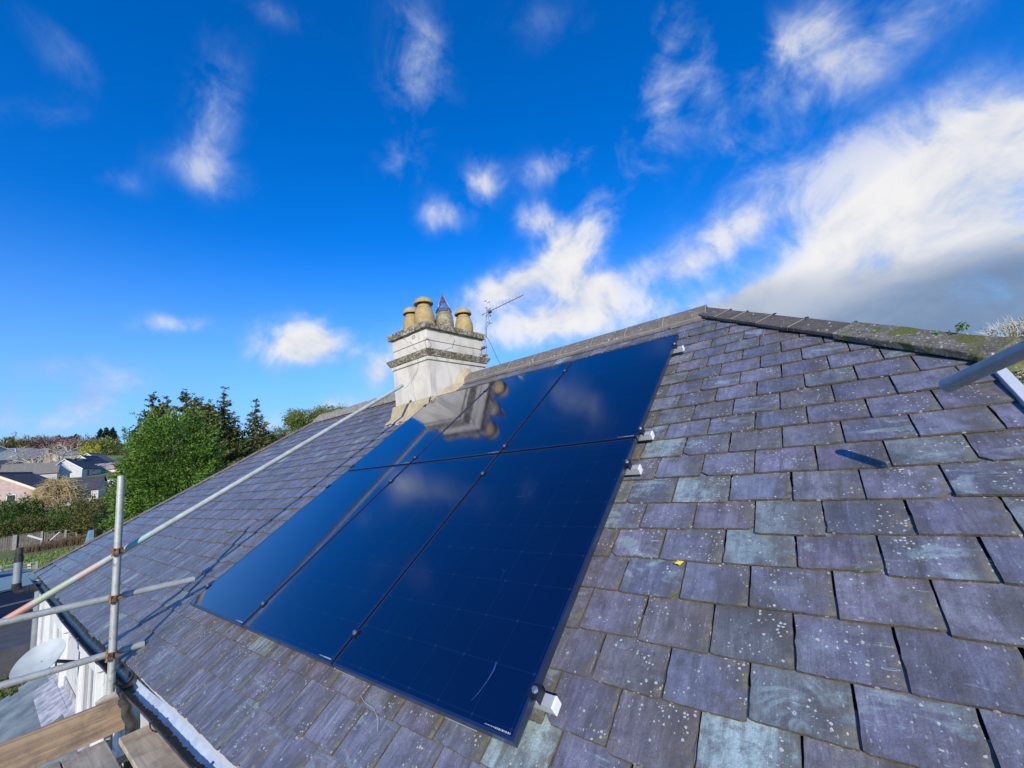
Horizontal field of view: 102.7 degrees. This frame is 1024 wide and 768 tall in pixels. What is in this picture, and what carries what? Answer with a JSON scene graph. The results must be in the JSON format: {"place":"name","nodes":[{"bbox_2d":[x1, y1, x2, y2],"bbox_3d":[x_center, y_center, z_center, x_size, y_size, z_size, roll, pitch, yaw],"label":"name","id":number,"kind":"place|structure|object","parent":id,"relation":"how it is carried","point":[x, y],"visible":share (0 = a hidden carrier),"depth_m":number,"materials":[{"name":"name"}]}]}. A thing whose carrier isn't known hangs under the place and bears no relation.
{"place":"outdoors","nodes":[
{"label":"outdoors","id":0,"kind":"place"},
{"bbox_2d":[0,611,31,679],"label":"driveway","id":1,"kind":"structure","parent":0,"point":[15,639],"depth_m":10.83,"materials":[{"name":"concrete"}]},
{"bbox_2d":[0,566,39,613],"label":"parked car","id":2,"kind":"object","parent":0,"point":[10,600],"visible":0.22,"depth_m":12.96,"materials":[{"name":"blue metal"}]},
{"bbox_2d":[116,754,128,764],"bbox_3d":[-2.932,2.588,2.567,0.048,0.048,1.500,-14,-12,37],"label":"scaffold tube","id":3,"kind":"object","parent":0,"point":[122,759],"depth_m":2.83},
{"bbox_2d":[45,761,60,767],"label":"scaffold board","id":4,"kind":"object","parent":3,"relation":"on","point":[56,765],"visible":1,"depth_m":2.75,"materials":[{"name":"grey wood"}]},
{"bbox_2d":[60,740,120,767],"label":"scaffold board","id":5,"kind":"object","parent":3,"relation":"on","point":[99,755],"visible":0.86,"depth_m":2.78,"materials":[{"name":"grey wood"}]},
{"bbox_2d":[119,725,187,767],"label":"scaffold board","id":6,"kind":"object","parent":3,"relation":"on","point":[145,747],"visible":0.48,"depth_m":2.80,"materials":[{"name":"brown wood"}]},
{"bbox_2d":[0,335,1023,699],"bbox_3d":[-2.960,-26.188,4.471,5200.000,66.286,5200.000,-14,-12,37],"label":"ground","id":7,"kind":"structure","parent":0,"point":[6,555],"depth_m":39.46,"materials":[{"name":"plant"}]},
{"bbox_2d":[0,679,17,699],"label":"hedge","id":8,"kind":"object","parent":7,"relation":"on","point":[3,694],"visible":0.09,"depth_m":8.25,"materials":[{"name":"green plant"}]},
{"bbox_2d":[0,445,18,459],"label":"house","id":9,"kind":"structure","parent":7,"relation":"on","point":[4,453],"depth_m":119.61,"materials":[{"name":"white paint"}]},
{"bbox_2d":[0,520,19,538],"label":"hedge","id":10,"kind":"object","parent":7,"relation":"on","point":[3,528],"visible":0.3,"depth_m":42.29,"materials":[{"name":"green plant"}]},
{"bbox_2d":[0,459,22,467],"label":"house","id":11,"kind":"structure","parent":7,"relation":"on","point":[6,462],"depth_m":104.95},
{"bbox_2d":[0,667,26,697],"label":"hedge","id":12,"kind":"object","parent":7,"relation":"on","point":[7,678],"visible":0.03,"depth_m":8.72,"materials":[{"name":"green plant"}]},
{"bbox_2d":[0,517,31,543],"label":"hedge","id":13,"kind":"object","parent":7,"relation":"on","point":[9,525],"visible":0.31,"depth_m":42.83,"materials":[{"name":"green plant"}]},
{"bbox_2d":[0,499,36,517],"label":"shrub","id":14,"kind":"object","parent":7,"relation":"on","point":[11,509],"visible":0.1,"depth_m":48.30,"materials":[{"name":"green plant"}]},
{"bbox_2d":[0,519,37,540],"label":"hedge","id":15,"kind":"object","parent":7,"relation":"on","point":[13,528],"visible":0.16,"depth_m":42.65,"materials":[{"name":"green plant"}]},
{"bbox_2d":[0,561,38,571],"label":"railing","id":16,"kind":"object","parent":7,"relation":"on","point":[36,565],"visible":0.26,"depth_m":21.15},
{"bbox_2d":[0,436,39,448],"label":"thicket","id":17,"kind":"object","parent":7,"relation":"on","point":[4,444],"visible":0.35,"depth_m":202.40,"materials":[{"name":"green plant"}]},
{"bbox_2d":[7,448,36,462],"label":"house","id":18,"kind":"structure","parent":7,"relation":"on","point":[28,451],"depth_m":139.53,"materials":[{"name":"white paint"}]},
{"bbox_2d":[0,492,49,530],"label":"shrub","id":19,"kind":"object","parent":7,"relation":"on","point":[3,503],"visible":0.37,"depth_m":48.11,"materials":[{"name":"green plant"}]},
{"bbox_2d":[0,497,51,534],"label":"shrub","id":20,"kind":"object","parent":7,"relation":"on","point":[7,515],"visible":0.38,"depth_m":47.77,"materials":[{"name":"green plant"}]},
{"bbox_2d":[0,472,55,511],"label":"house","id":21,"kind":"structure","parent":7,"relation":"on","point":[16,484],"depth_m":60.85,"materials":[{"name":"pink paint"}]},
{"bbox_2d":[3,445,53,464],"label":"bare tree","id":22,"kind":"object","parent":7,"relation":"on","point":[21,455],"visible":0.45,"depth_m":105.08,"materials":[{"name":"grey plant"}]},
{"bbox_2d":[5,435,53,447],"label":"thicket","id":23,"kind":"object","parent":7,"relation":"on","point":[28,437],"visible":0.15,"depth_m":211.59,"materials":[{"name":"brown plant"}]},
{"bbox_2d":[0,455,59,478],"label":"house","id":24,"kind":"structure","parent":7,"relation":"on","point":[47,467],"depth_m":90.30,"materials":[{"name":"brick"}]},
{"bbox_2d":[2,514,61,545],"bbox_3d":[-51.535,15.732,43.348,3.919,3.990,3.859,-8,-10,11],"label":"hedge","id":25,"kind":"object","parent":7,"relation":"on","point":[23,520],"visible":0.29,"depth_m":42.95,"materials":[{"name":"green plant"}]},
{"bbox_2d":[11,512,53,541],"bbox_3d":[-51.065,16.219,43.550,3.929,4.542,3.490,-10,-10,21],"label":"hedge","id":26,"kind":"object","parent":7,"relation":"on","point":[17,531],"visible":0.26,"depth_m":43.03,"materials":[{"name":"green plant"}]},
{"bbox_2d":[13,437,61,453],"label":"thicket","id":27,"kind":"object","parent":7,"relation":"on","point":[42,442],"visible":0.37,"depth_m":208.65,"materials":[{"name":"brown plant"}]},
{"bbox_2d":[0,529,76,551],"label":"panel fence","id":28,"kind":"object","parent":7,"relation":"on","point":[13,540],"visible":0.59,"depth_m":40.75,"materials":[{"name":"wood"}]},
{"bbox_2d":[0,546,76,571],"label":"grass","id":29,"kind":"structure","parent":7,"relation":"on","point":[37,555],"depth_m":35.09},
{"bbox_2d":[34,448,49,461],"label":"house","id":30,"kind":"structure","parent":7,"relation":"on","point":[38,453],"depth_m":147.90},
{"bbox_2d":[20,513,67,542],"bbox_3d":[-49.735,15.691,43.756,3.907,3.886,4.038,-14,-12,37],"label":"hedge","id":31,"kind":"object","parent":7,"relation":"on","point":[38,526],"visible":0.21,"depth_m":42.93,"materials":[{"name":"green plant"}]},
{"bbox_2d":[0,663,89,767],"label":"porch","id":32,"kind":"object","parent":7,"relation":"on","point":[29,706],"visible":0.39,"depth_m":5.23,"materials":[{"name":"stone"}]},
{"bbox_2d":[30,516,67,539],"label":"hedge","id":33,"kind":"object","parent":7,"relation":"on","point":[45,527],"visible":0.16,"depth_m":43.29,"materials":[{"name":"green plant"}]},
{"bbox_2d":[24,474,92,509],"bbox_3d":[-61.324,15.332,55.282,7.317,6.506,7.578,-6,-10,-1],"label":"twiggy tree","id":34,"kind":"object","parent":7,"relation":"on","point":[61,492],"visible":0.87,"depth_m":54.76,"materials":[{"name":"brown plant"}]},
{"bbox_2d":[37,441,79,461],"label":"bare tree","id":35,"kind":"object","parent":7,"relation":"on","point":[58,456],"visible":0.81,"depth_m":122.98,"materials":[{"name":"grey plant"}]},
{"bbox_2d":[42,510,78,540],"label":"hedge","id":36,"kind":"object","parent":7,"relation":"on","point":[58,521],"visible":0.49,"depth_m":43.29,"materials":[{"name":"green plant"}]},
{"bbox_2d":[24,532,97,553],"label":"dry weeds","id":37,"kind":"object","parent":7,"relation":"on","point":[67,541],"visible":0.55,"depth_m":40.42,"materials":[{"name":"plant"}]},
{"bbox_2d":[55,460,72,480],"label":"house","id":38,"kind":"structure","parent":7,"relation":"on","point":[65,469],"depth_m":93.60,"materials":[{"name":"white stone"}]},
{"bbox_2d":[51,437,88,453],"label":"thicket","id":39,"kind":"object","parent":7,"relation":"on","point":[69,445],"visible":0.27,"depth_m":206.62,"materials":[{"name":"brown plant"}]},
{"bbox_2d":[43,498,97,527],"bbox_3d":[-52.718,16.188,49.271,5.398,4.832,5.109,-1,-11,-31],"label":"shrub","id":40,"kind":"object","parent":7,"relation":"on","point":[52,511],"visible":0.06,"depth_m":47.95,"materials":[{"name":"green plant"}]},
{"bbox_2d":[53,515,91,536],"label":"hedge","id":41,"kind":"object","parent":7,"relation":"on","point":[68,527],"visible":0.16,"depth_m":43.50,"materials":[{"name":"green plant"}]},
{"bbox_2d":[55,497,97,516],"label":"shrub","id":42,"kind":"object","parent":7,"relation":"on","point":[72,505],"visible":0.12,"depth_m":47.74,"materials":[{"name":"green plant"}]},
{"bbox_2d":[57,445,95,457],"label":"house","id":43,"kind":"structure","parent":7,"relation":"on","point":[60,453],"depth_m":203.70,"materials":[{"name":"brick"}]},
{"bbox_2d":[59,513,98,537],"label":"hedge","id":44,"kind":"object","parent":7,"relation":"on","point":[69,520],"visible":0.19,"depth_m":43.31,"materials":[{"name":"green plant"}]},
{"bbox_2d":[62,433,101,450],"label":"thicket","id":45,"kind":"object","parent":7,"relation":"on","point":[78,438],"visible":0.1,"depth_m":221.06,"materials":[{"name":"plant"}]},
{"bbox_2d":[62,459,102,477],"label":"house","id":46,"kind":"structure","parent":7,"relation":"on","point":[80,467],"depth_m":123.12,"materials":[{"name":"white paint"}]},
{"bbox_2d":[56,493,110,531],"bbox_3d":[-47.475,15.632,46.546,5.468,6.319,6.084,-14,-12,37],"label":"shrub","id":47,"kind":"object","parent":7,"relation":"on","point":[83,503],"visible":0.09,"depth_m":45.80,"materials":[{"name":"green plant"}]},
{"bbox_2d":[64,475,108,505],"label":"house","id":48,"kind":"structure","parent":7,"relation":"on","point":[95,484],"depth_m":67.88,"materials":[{"name":"white paint"}]},
{"bbox_2d":[73,458,99,463],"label":"house","id":49,"kind":"structure","parent":7,"relation":"on","point":[92,461],"depth_m":143.03,"materials":[{"name":"white paint"}]},
{"bbox_2d":[66,494,111,535],"bbox_3d":[-44.712,15.141,44.792,5.931,6.260,5.846,-14,-12,37],"label":"shrub","id":50,"kind":"object","parent":7,"relation":"on","point":[80,517],"visible":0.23,"depth_m":43.49,"materials":[{"name":"green plant"}]},
{"bbox_2d":[77,441,101,455],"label":"shrub","id":51,"kind":"object","parent":7,"relation":"on","point":[94,450],"visible":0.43,"depth_m":180.20,"materials":[{"name":"yellow plant"}]},
{"bbox_2d":[85,530,93,542],"bbox_3d":[-27.763,10.616,26.726,0.394,2.000,0.520,-14,-12,37],"label":"board on post","id":52,"kind":"object","parent":7,"relation":"on","point":[90,535],"visible":0.36,"depth_m":26.86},
{"bbox_2d":[67,437,117,456],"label":"thicket","id":53,"kind":"object","parent":7,"relation":"on","point":[90,440],"visible":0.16,"depth_m":212.73,"materials":[{"name":"plant"}]},
{"bbox_2d":[78,455,108,463],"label":"house","id":54,"kind":"structure","parent":7,"relation":"on","point":[98,459],"depth_m":155.52,"materials":[{"name":"white paint"}]},
{"bbox_2d":[84,453,113,462],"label":"house","id":55,"kind":"structure","parent":7,"relation":"on","point":[105,458],"depth_m":171.86,"materials":[{"name":"white paint"}]},
{"bbox_2d":[96,428,105,438],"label":"conifer tree","id":56,"kind":"object","parent":7,"relation":"on","point":[100,433],"visible":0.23,"depth_m":239.75,"materials":[{"name":"green plant"}]},
{"bbox_2d":[76,435,126,455],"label":"thicket","id":57,"kind":"object","parent":7,"relation":"on","point":[108,442],"visible":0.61,"depth_m":210.66,"materials":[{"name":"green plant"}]},
{"bbox_2d":[95,462,119,472],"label":"house","id":58,"kind":"structure","parent":7,"relation":"on","point":[106,467],"depth_m":134.47,"materials":[{"name":"beige paint"}]},
{"bbox_2d":[73,496,142,543],"bbox_3d":[-41.346,14.519,42.210,5.339,6.079,5.107,-5,-10,-10],"label":"shrub","id":59,"kind":"object","parent":7,"relation":"on","point":[89,512],"visible":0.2,"depth_m":40.95,"materials":[{"name":"green plant"}]},
{"bbox_2d":[104,475,124,749],"bbox_3d":[-2.961,2.700,2.994,0.048,3.990,0.055,-14,-12,37],"label":"scaffold tube","id":60,"kind":"object","parent":7,"relation":"on","point":[114,607],"visible":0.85,"depth_m":3.17,"materials":[{"name":"metal"}]},
{"bbox_2d":[0,698,124,767],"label":"toe board","id":61,"kind":"object","parent":60,"relation":"attached to","point":[38,747],"visible":0.84,"depth_m":2.81,"materials":[{"name":"brown wood"}]},
{"bbox_2d":[95,691,118,704],"bbox_3d":[-2.997,2.332,3.049,0.159,0.062,0.060,-2,-11,-24],"label":"rubber sleeve","id":62,"kind":"object","parent":61,"relation":"attached to","point":[111,696],"visible":0.66,"depth_m":3.03,"materials":[{"name":"white rubber"}]},
{"bbox_2d":[105,649,119,662],"bbox_3d":[-3.057,2.058,3.115,0.178,0.068,0.076,-14,-12,37],"label":"scaffold coupler","id":63,"kind":"object","parent":60,"relation":"attached to","point":[110,656],"visible":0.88,"depth_m":3.07,"materials":[{"name":"metal"}]},
{"bbox_2d":[0,641,144,689],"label":"scaffold tube","id":64,"kind":"object","parent":63,"relation":"attached to","point":[54,669],"visible":1,"depth_m":2.95,"materials":[{"name":"metal"}]},
{"bbox_2d":[108,593,122,604],"bbox_3d":[-3.100,1.663,3.184,0.178,0.068,0.076,-14,-12,37],"label":"scaffold coupler","id":65,"kind":"object","parent":60,"relation":"attached to","point":[114,598],"visible":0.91,"depth_m":3.14,"materials":[{"name":"metal"}]},
{"bbox_2d":[0,576,194,625],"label":"scaffold tube","id":66,"kind":"object","parent":65,"relation":"attached to","point":[59,609],"visible":1,"depth_m":3.09,"materials":[{"name":"metal"}]},
{"bbox_2d":[110,547,124,556],"bbox_3d":[-3.141,1.325,3.247,0.188,0.078,0.076,-14,-12,37],"label":"scaffold coupler","id":67,"kind":"object","parent":60,"relation":"attached to","point":[115,551],"visible":0.93,"depth_m":3.20,"materials":[{"name":"metal"}]},
{"bbox_2d":[0,384,403,626],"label":"scaffold tube","id":68,"kind":"object","parent":67,"relation":"attached to","point":[80,575],"visible":1,"depth_m":3.63,"materials":[{"name":"metal"}]},
{"bbox_2d":[107,427,121,445],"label":"conifer tree","id":69,"kind":"object","parent":7,"relation":"on","point":[112,433],"visible":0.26,"depth_m":244.63,"materials":[{"name":"green plant"}]},
{"bbox_2d":[84,494,146,535],"bbox_3d":[-39.178,14.176,41.711,5.382,5.823,5.995,-14,-12,37],"label":"shrub","id":70,"kind":"object","parent":7,"relation":"on","point":[96,520],"visible":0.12,"depth_m":40.10,"materials":[{"name":"green plant"}]},
{"bbox_2d":[100,429,135,492],"bbox_3d":[-47.489,11.844,51.429,5.360,12.654,5.958,-14,-12,37],"label":"conifer tree","id":71,"kind":"object","parent":7,"relation":"on","point":[116,462],"visible":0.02,"depth_m":51.02,"materials":[{"name":"green plant"}]},
{"bbox_2d":[88,399,185,516],"bbox_3d":[-42.845,9.818,49.288,11.932,16.280,11.540,-14,-12,37],"label":"conifer tree","id":72,"kind":"object","parent":7,"relation":"on","point":[161,409],"visible":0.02,"depth_m":49.39,"materials":[{"name":"green plant"}]},
{"bbox_2d":[95,391,179,501],"bbox_3d":[-43.410,9.330,49.878,9.591,17.280,8.733,-8,-10,7],"label":"conifer tree","id":73,"kind":"object","parent":7,"relation":"on","point":[153,396],"visible":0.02,"depth_m":50.41,"materials":[{"name":"green plant"}]},
{"bbox_2d":[98,405,228,533],"bbox_3d":[-28.375,7.716,34.131,8.764,12.245,8.536,-14,-12,37],"label":"evergreen tree","id":74,"kind":"object","parent":7,"relation":"on","point":[192,460],"visible":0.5,"depth_m":32.64,"materials":[{"name":"green plant"}]},
{"bbox_2d":[161,396,177,432],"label":"conifer tree","id":75,"kind":"object","parent":7,"relation":"on","point":[168,401],"visible":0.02,"depth_m":57.27,"materials":[{"name":"green plant"}]},
{"bbox_2d":[164,389,197,453],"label":"conifer tree","id":76,"kind":"object","parent":7,"relation":"on","point":[182,398],"visible":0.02,"depth_m":56.01,"materials":[{"name":"green plant"}]},
{"bbox_2d":[161,393,216,489],"bbox_3d":[-40.175,9.489,51.799,11.415,17.173,11.075,-14,-12,37],"label":"conifer tree","id":77,"kind":"object","parent":7,"relation":"on","point":[196,402],"visible":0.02,"depth_m":52.37,"materials":[{"name":"green plant"}]},
{"bbox_2d":[175,399,244,490],"bbox_3d":[-36.803,9.523,49.234,11.153,15.759,11.759,-14,-12,37],"label":"conifer tree","id":78,"kind":"object","parent":7,"relation":"on","point":[209,407],"visible":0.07,"depth_m":49.82,"materials":[{"name":"green plant"}]},
{"bbox_2d":[210,386,246,463],"bbox_3d":[-36.853,8.953,51.959,8.446,17.814,7.751,-14,-12,37],"label":"conifer tree","id":79,"kind":"object","parent":7,"relation":"on","point":[224,413],"visible":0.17,"depth_m":52.29,"materials":[{"name":"green plant"}]},
{"bbox_2d":[216,416,253,463],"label":"conifer tree","id":80,"kind":"object","parent":7,"relation":"on","point":[240,443],"visible":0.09,"depth_m":52.69,"materials":[{"name":"green plant"}]},
{"bbox_2d":[238,398,273,455],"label":"conifer tree","id":81,"kind":"object","parent":7,"relation":"on","point":[254,429],"visible":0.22,"depth_m":54.99,"materials":[{"name":"green plant"}]},
{"bbox_2d":[247,427,277,451],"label":"conifer tree","id":82,"kind":"object","parent":7,"relation":"on","point":[267,433],"depth_m":58.05,"materials":[{"name":"green plant"}]},
{"bbox_2d":[265,425,295,438],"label":"tree","id":83,"kind":"object","parent":7,"relation":"on","point":[284,433],"visible":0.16,"depth_m":66.11,"materials":[{"name":"green plant"}]},
{"bbox_2d":[280,408,315,432],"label":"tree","id":84,"kind":"object","parent":7,"relation":"on","point":[294,420],"visible":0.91,"depth_m":62.41,"materials":[{"name":"green plant"}]},
{"bbox_2d":[313,403,347,418],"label":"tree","id":85,"kind":"object","parent":7,"relation":"on","point":[322,410],"visible":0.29,"depth_m":67.04,"materials":[{"name":"green plant"}]},
{"bbox_2d":[25,294,1023,767],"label":"slate roofed house","id":86,"kind":"structure","parent":7,"relation":"on","point":[829,514],"depth_m":1.77,"materials":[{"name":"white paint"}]},
{"bbox_2d":[11,547,41,593],"bbox_3d":[-8.848,3.395,7.482,0.140,0.827,0.368,-14,-12,37],"label":"vent pipe","id":87,"kind":"object","parent":86,"relation":"attached to","point":[17,587],"visible":0.94,"depth_m":7.37,"materials":[{"name":"grey plastic"}]},
{"bbox_2d":[9,638,74,678],"bbox_3d":[-5.067,3.083,4.451,0.361,0.505,0.856,-8,-10,10],"label":"satellite dish","id":88,"kind":"object","parent":86,"relation":"attached to","point":[44,655],"visible":0.77,"depth_m":4.45,"materials":[{"name":"grey metal"}]},
{"bbox_2d":[36,594,50,645],"bbox_3d":[-8.447,4.722,7.331,1.260,1.685,0.120,-14,-12,37],"label":"window","id":89,"kind":"structure","parent":86,"relation":"in","point":[43,622],"depth_m":7.34,"materials":[{"name":"white paint"}]},
{"bbox_2d":[51,614,68,687],"bbox_3d":[-6.563,4.246,5.881,1.310,1.715,0.120,-14,-12,37],"label":"window","id":90,"kind":"structure","parent":86,"relation":"in","point":[59,630],"depth_m":5.64,"materials":[{"name":"white paint"}]},
{"bbox_2d":[75,644,103,745],"bbox_3d":[-4.449,3.688,4.254,1.260,1.795,0.120,-14,-12,37],"label":"window","id":91,"kind":"structure","parent":86,"relation":"in","point":[89,689],"depth_m":4.36,"materials":[{"name":"white paint"}]},
{"bbox_2d":[205,584,561,731],"bbox_3d":[-1.242,1.473,2.446,3.551,0.181,0.130,-14,-12,37],"label":"mounting rail","id":92,"kind":"object","parent":86,"relation":"attached to","point":[548,703],"visible":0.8,"depth_m":1.43,"materials":[{"name":"metal"}]},
{"bbox_2d":[189,465,407,628],"bbox_3d":[-1.835,1.312,3.686,1.134,0.035,1.699,-14,21,37],"label":"solar panel","id":93,"kind":"object","parent":92,"relation":"attached to","point":[238,593],"visible":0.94,"depth_m":3.49,"materials":[{"name":"blue glass"}]},
{"bbox_2d":[242,454,498,667],"bbox_3d":[-0.938,1.093,2.994,1.134,0.035,1.699,-14,21,37],"label":"solar panel","id":94,"kind":"object","parent":92,"relation":"attached to","point":[325,601],"visible":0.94,"depth_m":2.76,"materials":[{"name":"blue glass"}]},
{"bbox_2d":[332,438,636,747],"bbox_3d":[-0.040,0.873,2.302,1.134,0.036,1.699,-14,21,37],"label":"solar panel","id":95,"kind":"object","parent":92,"relation":"attached to","point":[465,623],"visible":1,"depth_m":1.99,"materials":[{"name":"blue glass"}]},
{"bbox_2d":[326,459,642,487],"bbox_3d":[-0.648,0.857,3.411,3.551,0.181,0.130,-14,-12,37],"label":"mounting rail","id":96,"kind":"object","parent":86,"relation":"attached to","point":[634,469],"visible":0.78,"depth_m":2.39,"materials":[{"name":"metal"}]},
{"bbox_2d":[481,293,523,362],"bbox_3d":[-0.210,-0.839,6.784,0.544,1.379,0.961,-1,-11,-28],"label":"tv aerial","id":97,"kind":"object","parent":86,"relation":"attached to","point":[486,322],"visible":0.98,"depth_m":7.01,"materials":[{"name":"metal"}]},
{"bbox_2d":[350,426,654,467],"bbox_3d":[-0.487,0.690,3.673,3.551,0.181,0.130,-14,-12,37],"label":"mounting rail","id":98,"kind":"object","parent":86,"relation":"attached to","point":[648,435],"visible":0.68,"depth_m":2.66,"materials":[{"name":"metal"}]},
{"bbox_2d":[423,342,684,406],"bbox_3d":[0.138,0.040,4.691,3.551,0.181,0.130,-14,-12,37],"label":"mounting rail","id":99,"kind":"object","parent":86,"relation":"attached to","point":[677,349],"visible":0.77,"depth_m":3.67,"materials":[{"name":"metal"}]},
{"bbox_2d":[347,381,494,470],"bbox_3d":[-1.044,0.490,4.973,1.134,0.035,1.699,-14,21,37],"label":"solar panel","id":100,"kind":"object","parent":99,"relation":"on","point":[420,431],"visible":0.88,"depth_m":4.83,"materials":[{"name":"blue glass"}]},
{"bbox_2d":[411,361,572,463],"bbox_3d":[-0.147,0.271,4.281,1.134,0.035,1.699,-14,21,37],"label":"solar panel","id":101,"kind":"object","parent":99,"relation":"on","point":[493,418],"visible":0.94,"depth_m":4.10,"materials":[{"name":"blue glass"}]},
{"bbox_2d":[501,334,678,453],"bbox_3d":[0.751,0.051,3.589,1.134,0.035,1.699,-14,21,37],"label":"solar panel","id":102,"kind":"object","parent":99,"relation":"on","point":[606,396],"visible":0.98,"depth_m":3.38,"materials":[{"name":"blue glass"}]},
{"bbox_2d":[933,321,969,334],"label":"weed","id":103,"kind":"object","parent":86,"relation":"on","point":[961,326],"visible":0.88,"depth_m":2.20,"materials":[{"name":"green plant"}]},
{"bbox_2d":[938,340,1023,391],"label":"scaffold tube","id":104,"kind":"object","parent":86,"relation":"attached to","point":[1002,359],"visible":1,"depth_m":1.29,"materials":[{"name":"metal"}]},
{"bbox_2d":[967,315,1023,383],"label":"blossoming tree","id":105,"kind":"object","parent":7,"relation":"on","point":[1015,326],"visible":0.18,"depth_m":8.75,"materials":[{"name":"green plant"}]},
{"bbox_2d":[0,0,1023,443],"label":"sky","id":106,"kind":"structure","parent":0,"point":[249,198],"materials":[{"name":"blue"}]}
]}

